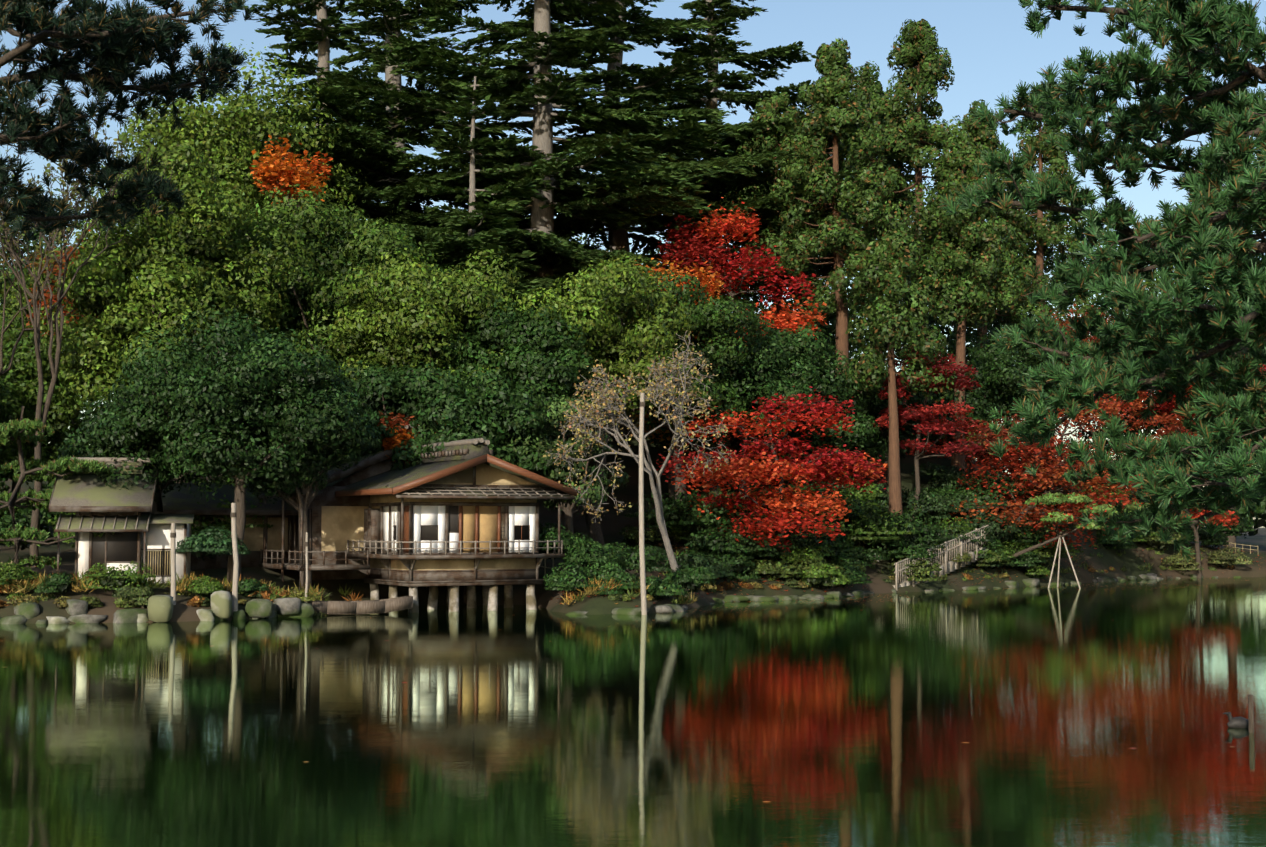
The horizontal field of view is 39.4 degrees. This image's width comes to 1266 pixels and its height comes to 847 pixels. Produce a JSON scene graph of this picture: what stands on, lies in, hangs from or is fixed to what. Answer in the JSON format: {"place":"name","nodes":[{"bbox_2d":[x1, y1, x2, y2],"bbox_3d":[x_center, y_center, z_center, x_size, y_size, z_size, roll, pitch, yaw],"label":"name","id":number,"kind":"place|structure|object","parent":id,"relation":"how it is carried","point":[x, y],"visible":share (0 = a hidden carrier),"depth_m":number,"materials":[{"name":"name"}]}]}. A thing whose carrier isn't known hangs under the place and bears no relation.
{"place":"outdoors","nodes":[
{"label":"outdoors","id":0,"kind":"place"},
{"bbox_2d":[0,577,1265,846],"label":"pond water","id":1,"kind":"structure","parent":0,"point":[1070,715],"depth_m":25.45,"materials":[{"name":"green liquid"}]},
{"bbox_2d":[307,596,412,613],"bbox_3d":[-9.129,5.947,57.772,3.840,0.560,0.960,1,-4,-21],"label":"boat","id":2,"kind":"object","parent":1,"relation":"on","point":[369,606],"visible":0.81,"depth_m":57.51,"materials":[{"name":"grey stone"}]},
{"bbox_2d":[1222,712,1247,727],"bbox_3d":[8.623,4.241,25.186,0.438,0.265,0.200,0,-3,-1],"label":"duck","id":3,"kind":"object","parent":1,"relation":"on","point":[1238,722],"visible":0.73,"depth_m":25.12},
{"bbox_2d":[1248,695,1254,732],"bbox_3d":[8.606,4.538,24.567,0.083,1.520,0.083,1,-4,-24],"label":"post","id":4,"kind":"object","parent":1,"relation":"in","point":[1251,713],"visible":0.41,"depth_m":24.57,"materials":[{"name":"brown wood"}]},
{"bbox_2d":[0,387,1265,623],"bbox_3d":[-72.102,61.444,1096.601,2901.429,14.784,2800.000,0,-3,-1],"label":"terrain","id":5,"kind":"structure","parent":0,"point":[612,521],"depth_m":77.86,"materials":[{"name":"green plant"}]},
{"bbox_2d":[0,382,10,491],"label":"broadleaf tree","id":6,"kind":"object","parent":5,"relation":"on","point":[2,484],"visible":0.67,"depth_m":65.76,"materials":[{"name":"green plant"}]},
{"bbox_2d":[0,307,75,403],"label":"broadleaf tree","id":7,"kind":"object","parent":5,"relation":"on","point":[8,334],"visible":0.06,"depth_m":73.56,"materials":[{"name":"green plant"}]},
{"bbox_2d":[0,187,86,395],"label":"tree","id":8,"kind":"object","parent":5,"relation":"on","point":[31,248],"visible":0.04,"depth_m":121.23,"materials":[{"name":"green plant"}]},
{"bbox_2d":[0,335,105,492],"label":"broadleaf tree","id":9,"kind":"object","parent":5,"relation":"on","point":[62,414],"visible":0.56,"depth_m":68.22,"materials":[{"name":"green plant"}]},
{"bbox_2d":[0,406,115,569],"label":"pine tree","id":10,"kind":"object","parent":5,"relation":"on","point":[13,434],"visible":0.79,"depth_m":56.18,"materials":[{"name":"green plant"}]},
{"bbox_2d":[0,238,125,376],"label":"bare tree","id":11,"kind":"object","parent":5,"relation":"on","point":[3,330],"visible":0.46,"depth_m":64.81,"materials":[{"name":"brown plant"}]},
{"bbox_2d":[0,241,126,448],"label":"broadleaf tree","id":12,"kind":"object","parent":5,"relation":"on","point":[12,303],"visible":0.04,"depth_m":77.45,"materials":[{"name":"green plant"}]},
{"bbox_2d":[25,229,101,454],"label":"maple tree","id":13,"kind":"object","parent":5,"relation":"on","point":[46,296],"visible":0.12,"depth_m":71.33,"materials":[{"name":"red plant"}]},
{"bbox_2d":[0,118,182,566],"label":"bare tree","id":14,"kind":"object","parent":5,"relation":"on","point":[54,367],"visible":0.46,"depth_m":62.12,"materials":[{"name":"brown plant"}]},
{"bbox_2d":[49,457,193,592],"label":"small house","id":15,"kind":"structure","parent":5,"relation":"on","point":[141,535],"depth_m":55.95,"materials":[{"name":"grey wood"}]},
{"bbox_2d":[0,0,257,241],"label":"pine tree","id":16,"kind":"object","parent":5,"relation":"on","point":[104,44],"visible":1,"depth_m":19.39,"materials":[{"name":"green plant"}]},
{"bbox_2d":[28,224,230,411],"bbox_3d":[-18.809,-0.998,65.373,7.478,13.060,6.536,0,-3,-1],"label":"broadleaf tree","id":17,"kind":"object","parent":5,"relation":"on","point":[99,359],"visible":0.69,"depth_m":64.16,"materials":[{"name":"green plant"}]},
{"bbox_2d":[57,386,225,513],"bbox_3d":[-15.909,2.125,58.795,6.160,6.849,5.245,-3,-4,40],"label":"dark oak tree","id":18,"kind":"object","parent":5,"relation":"on","point":[100,440],"visible":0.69,"depth_m":57.37,"materials":[{"name":"green plant"}]},
{"bbox_2d":[86,110,242,344],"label":"broadleaf tree","id":19,"kind":"object","parent":5,"relation":"on","point":[97,195],"depth_m":92.97,"materials":[{"name":"green plant"}]},
{"bbox_2d":[57,143,313,482],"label":"broadleaf tree","id":20,"kind":"object","parent":5,"relation":"on","point":[218,217],"visible":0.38,"depth_m":66.81,"materials":[{"name":"green plant"}]},
{"bbox_2d":[96,39,370,327],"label":"broadleaf tree","id":21,"kind":"object","parent":5,"relation":"on","point":[201,131],"visible":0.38,"depth_m":79.09,"materials":[{"name":"green plant"}]},
{"bbox_2d":[102,305,371,590],"bbox_3d":[-12.996,1.065,57.819,8.546,9.697,6.650,0,-3,-1],"label":"dark oak tree","id":22,"kind":"object","parent":5,"relation":"on","point":[232,397],"visible":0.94,"depth_m":56.73,"materials":[{"name":"green plant"}]},
{"bbox_2d":[249,133,332,318],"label":"orange maple tree","id":23,"kind":"object","parent":5,"relation":"on","point":[280,170],"visible":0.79,"depth_m":75.16,"materials":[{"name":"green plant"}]},
{"bbox_2d":[248,386,381,592],"bbox_3d":[-10.696,2.441,59.819,4.697,7.709,5.081,3,-4,-38],"label":"dark oak tree","id":24,"kind":"object","parent":5,"relation":"on","point":[354,455],"visible":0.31,"depth_m":59.53,"materials":[{"name":"green plant"}]},
{"bbox_2d":[201,182,437,386],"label":"broadleaf tree","id":25,"kind":"object","parent":5,"relation":"on","point":[331,226],"visible":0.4,"depth_m":71.00,"materials":[{"name":"green plant"}]},
{"bbox_2d":[212,0,434,270],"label":"fir tree","id":26,"kind":"object","parent":5,"relation":"on","point":[323,33],"visible":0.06,"depth_m":96.47,"materials":[{"name":"green plant"}]},
{"bbox_2d":[269,226,450,408],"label":"broadleaf tree","id":27,"kind":"object","parent":5,"relation":"on","point":[294,322],"visible":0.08,"depth_m":72.19,"materials":[{"name":"green plant"}]},
{"bbox_2d":[157,423,576,612],"bbox_3d":[-11.098,3.588,63.148,15.137,7.410,12.682,2,-4,-28],"label":"teahouse","id":28,"kind":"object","parent":5,"relation":"on","point":[453,516],"depth_m":60.90,"materials":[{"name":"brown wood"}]},
{"bbox_2d":[326,358,483,479],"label":"broadleaf tree","id":29,"kind":"object","parent":5,"relation":"on","point":[386,390],"visible":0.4,"depth_m":65.09,"materials":[{"name":"green plant"}]},
{"bbox_2d":[170,393,646,615],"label":"wooden posts","id":30,"kind":"object","parent":5,"relation":"on","point":[233,514],"visible":0.71,"depth_m":57.52,"materials":[{"name":"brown wood"}]},
{"bbox_2d":[228,0,600,311],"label":"fir tree","id":31,"kind":"object","parent":5,"relation":"on","point":[358,147],"visible":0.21,"depth_m":87.27,"materials":[{"name":"green plant"}]},
{"bbox_2d":[377,410,455,589],"bbox_3d":[-7.927,2.946,65.329,3.220,6.910,3.136,0,-3,-1],"label":"orange maple tree","id":32,"kind":"object","parent":5,"relation":"on","point":[404,435],"visible":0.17,"depth_m":64.60,"materials":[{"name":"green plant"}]},
{"bbox_2d":[326,247,521,387],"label":"broadleaf tree","id":33,"kind":"object","parent":5,"relation":"on","point":[419,320],"visible":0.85,"depth_m":67.81,"materials":[{"name":"green plant"}]},
{"bbox_2d":[332,76,595,394],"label":"fir tree","id":34,"kind":"object","parent":5,"relation":"on","point":[486,217],"visible":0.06,"depth_m":79.31,"materials":[{"name":"green plant"}]},
{"bbox_2d":[378,369,557,603],"bbox_3d":[-6.310,2.420,65.629,6.252,8.813,6.546,2,-4,-35],"label":"broadleaf tree","id":35,"kind":"object","parent":5,"relation":"on","point":[497,431],"visible":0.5,"depth_m":64.15,"materials":[{"name":"green plant"}]},
{"bbox_2d":[434,297,596,451],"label":"broadleaf tree","id":36,"kind":"object","parent":5,"relation":"on","point":[532,365],"visible":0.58,"depth_m":67.29,"materials":[{"name":"green plant"}]},
{"bbox_2d":[250,0,810,456],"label":"fir tree","id":37,"kind":"object","parent":5,"relation":"on","point":[544,46],"visible":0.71,"depth_m":84.93,"materials":[{"name":"green plant"}]},
{"bbox_2d":[518,214,598,296],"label":"tree","id":38,"kind":"object","parent":5,"relation":"on","point":[580,240],"depth_m":120.49,"materials":[{"name":"green plant"}]},
{"bbox_2d":[505,395,628,567],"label":"broadleaf tree","id":39,"kind":"object","parent":5,"relation":"on","point":[569,507],"visible":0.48,"depth_m":65.07,"materials":[{"name":"green plant"}]},
{"bbox_2d":[511,253,706,544],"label":"broadleaf tree","id":40,"kind":"object","parent":5,"relation":"on","point":[620,348],"visible":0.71,"depth_m":70.04,"materials":[{"name":"green plant"}]},
{"bbox_2d":[0,508,1252,623],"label":"shore rocks shrubs","id":41,"kind":"object","parent":5,"relation":"on","point":[270,601],"visible":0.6,"depth_m":57.20,"materials":[{"name":"green plant"}]},
{"bbox_2d":[1,534,1257,577],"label":"bamboo fences","id":42,"kind":"object","parent":5,"relation":"on","point":[1242,548],"visible":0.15,"depth_m":85.17,"materials":[{"name":"brown wood"}]},
{"bbox_2d":[0,317,1265,588],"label":"shrubs","id":43,"kind":"object","parent":5,"relation":"on","point":[704,537],"visible":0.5,"depth_m":78.44,"materials":[{"name":"green plant"}]},
{"bbox_2d":[543,328,734,596],"bbox_3d":[0.187,1.490,62.009,6.623,9.947,5.776,0,-3,-1],"label":"tree","id":44,"kind":"object","parent":5,"relation":"on","point":[601,405],"visible":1,"depth_m":61.43,"materials":[{"name":"grey plant"}]},
{"bbox_2d":[412,0,878,422],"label":"fir tree","id":45,"kind":"object","parent":5,"relation":"on","point":[647,30],"visible":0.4,"depth_m":90.59,"materials":[{"name":"green plant"}]},
{"bbox_2d":[583,238,767,314],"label":"tree","id":46,"kind":"object","parent":5,"relation":"on","point":[745,297],"depth_m":128.90,"materials":[{"name":"green plant"}]},
{"bbox_2d":[597,270,767,543],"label":"broadleaf tree","id":47,"kind":"object","parent":5,"relation":"on","point":[715,324],"visible":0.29,"depth_m":75.01,"materials":[{"name":"green plant"}]},
{"bbox_2d":[631,258,748,498],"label":"maple tree","id":48,"kind":"object","parent":5,"relation":"on","point":[713,283],"visible":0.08,"depth_m":79.12,"materials":[{"name":"orange plant"}]},
{"bbox_2d":[573,0,869,289],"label":"fir tree","id":49,"kind":"object","parent":5,"relation":"on","point":[726,14],"visible":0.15,"depth_m":98.83,"materials":[{"name":"green plant"}]},
{"bbox_2d":[644,338,807,495],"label":"tree","id":50,"kind":"object","parent":5,"relation":"on","point":[733,442],"visible":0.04,"depth_m":79.65,"materials":[{"name":"green plant"}]},
{"bbox_2d":[645,197,826,485],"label":"maple tree","id":51,"kind":"object","parent":5,"relation":"on","point":[696,240],"visible":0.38,"depth_m":85.31,"materials":[{"name":"red plant"}]},
{"bbox_2d":[685,311,851,497],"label":"broadleaf tree","id":52,"kind":"object","parent":5,"relation":"on","point":[774,353],"visible":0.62,"depth_m":78.48,"materials":[{"name":"green plant"}]},
{"bbox_2d":[710,92,832,325],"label":"cedar tree","id":53,"kind":"object","parent":5,"relation":"on","point":[767,138],"visible":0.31,"depth_m":92.72,"materials":[{"name":"green plant"}]},
{"bbox_2d":[656,386,887,559],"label":"red maple tree","id":54,"kind":"object","parent":5,"relation":"on","point":[811,465],"visible":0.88,"depth_m":71.07,"materials":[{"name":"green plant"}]},
{"bbox_2d":[304,508,1263,801],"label":"ground leaf litter","id":55,"kind":"object","parent":5,"relation":"on","point":[676,552],"visible":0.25,"depth_m":80.86,"materials":[{"name":"red plant"}]},
{"bbox_2d":[739,107,860,336],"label":"cedar tree","id":56,"kind":"object","parent":5,"relation":"on","point":[829,267],"visible":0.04,"depth_m":101.17,"materials":[{"name":"green plant"}]},
{"bbox_2d":[740,255,905,396],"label":"tree","id":57,"kind":"object","parent":5,"relation":"on","point":[828,327],"visible":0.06,"depth_m":130.86,"materials":[{"name":"green plant"}]},
{"bbox_2d":[776,350,887,476],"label":"tree","id":58,"kind":"object","parent":5,"relation":"on","point":[866,428],"visible":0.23,"depth_m":83.59,"materials":[{"name":"green plant"}]},
{"bbox_2d":[762,38,912,491],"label":"cedar tree","id":59,"kind":"object","parent":5,"relation":"on","point":[830,95],"visible":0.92,"depth_m":87.58,"materials":[{"name":"green plant"}]},
{"bbox_2d":[812,60,914,367],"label":"cedar tree","id":60,"kind":"object","parent":5,"relation":"on","point":[876,87],"visible":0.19,"depth_m":101.26,"materials":[{"name":"green plant"}]},
{"bbox_2d":[845,227,956,516],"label":"cedar tree","id":61,"kind":"object","parent":5,"relation":"on","point":[888,264],"visible":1,"depth_m":81.73,"materials":[{"name":"green plant"}]},
{"bbox_2d":[855,367,961,485],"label":"tree","id":62,"kind":"object","parent":5,"relation":"on","point":[875,407],"visible":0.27,"depth_m":88.96,"materials":[{"name":"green plant"}]},
{"bbox_2d":[859,19,975,454],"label":"cedar tree","id":63,"kind":"object","parent":5,"relation":"on","point":[914,136],"visible":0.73,"depth_m":96.21,"materials":[{"name":"green plant"}]},
{"bbox_2d":[868,525,988,590],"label":"wooden fence","id":64,"kind":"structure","parent":5,"relation":"on","point":[947,566],"depth_m":80.51,"materials":[{"name":"wood"}]},
{"bbox_2d":[872,347,985,520],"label":"tall maple tree","id":65,"kind":"object","parent":5,"relation":"on","point":[918,414],"visible":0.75,"depth_m":83.42,"materials":[{"name":"red plant"}]},
{"bbox_2d":[850,178,1067,453],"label":"tree","id":66,"kind":"object","parent":5,"relation":"on","point":[932,322],"visible":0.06,"depth_m":122.30,"materials":[{"name":"green plant"}]},
{"bbox_2d":[903,141,1021,483],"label":"cedar tree","id":67,"kind":"object","parent":5,"relation":"on","point":[960,267],"visible":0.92,"depth_m":91.88,"materials":[{"name":"green plant"}]},
{"bbox_2d":[899,333,1042,474],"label":"tree","id":68,"kind":"object","parent":5,"relation":"on","point":[995,377],"visible":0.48,"depth_m":93.62,"materials":[{"name":"green plant"}]},
{"bbox_2d":[932,99,1051,465],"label":"cedar tree","id":69,"kind":"object","parent":5,"relation":"on","point":[979,137],"visible":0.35,"depth_m":102.32,"materials":[{"name":"green plant"}]},
{"bbox_2d":[943,394,1144,548],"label":"maple tree","id":70,"kind":"object","parent":5,"relation":"on","point":[1053,461],"visible":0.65,"depth_m":85.73,"materials":[{"name":"red plant"}]},
{"bbox_2d":[971,311,1118,460],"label":"tree","id":71,"kind":"object","parent":5,"relation":"on","point":[1030,359],"visible":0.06,"depth_m":99.19,"materials":[{"name":"green plant"}]},
{"bbox_2d":[987,83,1109,469],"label":"cedar tree","id":72,"kind":"object","parent":5,"relation":"on","point":[1054,158],"visible":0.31,"depth_m":108.31,"materials":[{"name":"green plant"}]},
{"bbox_2d":[996,492,1149,587],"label":"pine tree","id":73,"kind":"object","parent":5,"relation":"on","point":[1050,499],"visible":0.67,"depth_m":82.61,"materials":[{"name":"green plant"}]},
{"bbox_2d":[936,0,1265,561],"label":"pine tree","id":74,"kind":"object","parent":5,"relation":"on","point":[1209,236],"visible":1,"depth_m":19.91,"materials":[{"name":"green plant"}]},
{"bbox_2d":[1021,300,1187,449],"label":"maple tree","id":75,"kind":"object","parent":5,"relation":"on","point":[1137,402],"visible":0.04,"depth_m":100.75,"materials":[{"name":"red plant"}]},
{"bbox_2d":[1074,292,1197,501],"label":"tree","id":76,"kind":"object","parent":5,"relation":"on","point":[1145,431],"visible":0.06,"depth_m":108.47,"materials":[{"name":"green plant"}]},
{"bbox_2d":[1083,213,1239,437],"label":"tree","id":77,"kind":"object","parent":5,"relation":"on","point":[1156,278],"depth_m":127.81,"materials":[{"name":"green plant"}]},
{"bbox_2d":[1126,412,1238,577],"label":"maple tree","id":78,"kind":"object","parent":5,"relation":"on","point":[1168,419],"visible":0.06,"depth_m":98.96,"materials":[{"name":"red plant"}]},
{"bbox_2d":[1130,330,1265,546],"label":"maple tree","id":79,"kind":"object","parent":5,"relation":"on","point":[1163,407],"visible":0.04,"depth_m":105.93,"materials":[{"name":"red plant"}]},
{"bbox_2d":[1160,307,1265,548],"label":"tree","id":80,"kind":"object","parent":5,"relation":"on","point":[1232,539],"depth_m":112.94,"materials":[{"name":"green plant"}]},
{"bbox_2d":[0,0,1265,527],"label":"sky","id":81,"kind":"structure","parent":0,"point":[988,44],"materials":[{"name":"blue"}]}
]}

